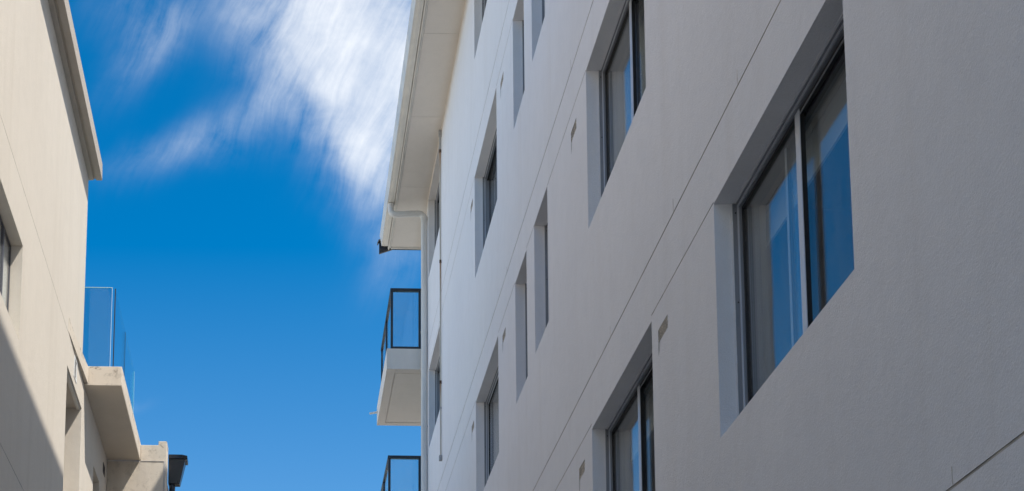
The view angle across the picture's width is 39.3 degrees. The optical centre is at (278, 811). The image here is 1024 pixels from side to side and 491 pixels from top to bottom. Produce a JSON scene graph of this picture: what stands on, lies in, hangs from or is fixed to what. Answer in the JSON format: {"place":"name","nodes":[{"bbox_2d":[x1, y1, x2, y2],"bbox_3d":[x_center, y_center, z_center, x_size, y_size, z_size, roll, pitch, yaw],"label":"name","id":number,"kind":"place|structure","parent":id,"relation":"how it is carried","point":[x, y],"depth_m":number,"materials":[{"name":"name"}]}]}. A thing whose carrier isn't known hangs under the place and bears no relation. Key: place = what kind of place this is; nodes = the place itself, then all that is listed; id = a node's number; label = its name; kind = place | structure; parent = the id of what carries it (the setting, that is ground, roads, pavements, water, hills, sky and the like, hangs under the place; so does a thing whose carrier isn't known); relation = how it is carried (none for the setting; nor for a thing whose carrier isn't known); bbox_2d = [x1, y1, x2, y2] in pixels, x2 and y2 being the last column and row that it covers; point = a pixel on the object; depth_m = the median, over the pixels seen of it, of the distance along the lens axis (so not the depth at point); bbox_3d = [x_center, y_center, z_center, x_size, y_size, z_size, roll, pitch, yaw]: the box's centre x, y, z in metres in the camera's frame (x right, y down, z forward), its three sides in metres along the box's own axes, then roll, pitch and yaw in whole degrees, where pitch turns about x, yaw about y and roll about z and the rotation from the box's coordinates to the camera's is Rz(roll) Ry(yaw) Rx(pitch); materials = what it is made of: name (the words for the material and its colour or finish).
{"place":"outdoors","nodes":[
{"label":"outdoors","id":0,"kind":"place"},
{"bbox_2d":[0,0,187,490],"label":"rendered building","id":1,"kind":"structure","parent":0,"point":[67,421],"depth_m":15.27,"materials":[{"name":"paint"}]},
{"bbox_2d":[0,216,10,310],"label":"window","id":2,"kind":"structure","parent":1,"relation":"in","point":[5,246],"depth_m":13.43,"materials":[{"name":"glass"}]},
{"bbox_2d":[68,0,420,490],"label":"sky","id":3,"kind":"structure","parent":0,"point":[235,212],"materials":[{"name":"blue"}]},
{"bbox_2d":[369,0,1023,490],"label":"apartment building","id":4,"kind":"structure","parent":0,"point":[719,244],"depth_m":8.55,"materials":[{"name":"white paint"}]},
{"bbox_2d":[434,181,439,250],"bbox_3d":[2.814,-10.177,23.734,0.162,1.464,1.774,1,-8,0],"label":"window","id":5,"kind":"structure","parent":4,"relation":"in","point":[436,202],"depth_m":24.63,"materials":[{"name":"grey glass"}]},
{"bbox_2d":[434,354,439,427],"bbox_3d":[2.771,-7.064,23.290,0.162,1.414,1.764,1,-8,0],"label":"window","id":6,"kind":"structure","parent":4,"relation":"in","point":[437,371],"depth_m":24.17,"materials":[{"name":"glass"}]},
{"bbox_2d":[481,0,486,21],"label":"window","id":7,"kind":"structure","parent":4,"relation":"in","point":[483,2],"depth_m":18.93,"materials":[{"name":"grey glass"}]},
{"bbox_2d":[482,123,496,248],"bbox_3d":[2.782,-7.871,17.662,0.162,1.434,1.854,1,-8,0],"label":"window","id":8,"kind":"structure","parent":4,"relation":"in","point":[489,180],"depth_m":18.52,"materials":[{"name":"grey glass"}]},
{"bbox_2d":[483,365,498,487],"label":"window","id":9,"kind":"structure","parent":4,"relation":"in","point":[491,404],"depth_m":18.15,"materials":[{"name":"glass"}]},
{"bbox_2d":[521,17,524,97],"bbox_3d":[2.787,-8.246,15.246,0.162,1.314,0.685,1,-8,0],"label":"window","id":10,"kind":"structure","parent":4,"relation":"in","point":[522,34],"depth_m":15.60,"materials":[{"name":"grey glass"}]},
{"bbox_2d":[524,281,527,381],"bbox_3d":[2.745,-5.115,14.825,0.162,1.374,0.685,1,-8,0],"label":"window","id":11,"kind":"structure","parent":4,"relation":"in","point":[525,285],"depth_m":15.18,"materials":[{"name":"grey glass"}]},
{"bbox_2d":[541,0,544,27],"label":"window","id":12,"kind":"structure","parent":4,"relation":"in","point":[542,1],"depth_m":14.44,"materials":[{"name":"grey glass"}]},
{"bbox_2d":[543,219,548,328],"bbox_3d":[2.747,-5.289,13.713,0.162,1.364,0.695,1,-8,0],"label":"window","id":13,"kind":"structure","parent":4,"relation":"in","point":[545,228],"depth_m":14.06,"materials":[{"name":"grey glass"}]},
{"bbox_2d":[597,0,645,198],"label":"window","id":14,"kind":"structure","parent":4,"relation":"in","point":[621,85],"depth_m":11.62,"materials":[{"name":"glass"}]},
{"bbox_2d":[604,350,654,490],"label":"window","id":15,"kind":"structure","parent":4,"relation":"in","point":[629,451],"depth_m":11.24,"materials":[{"name":"glass"}]},
{"bbox_2d":[730,12,853,416],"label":"window","id":16,"kind":"structure","parent":4,"relation":"in","point":[791,218],"depth_m":8.07,"materials":[{"name":"blue glass"}]}
]}

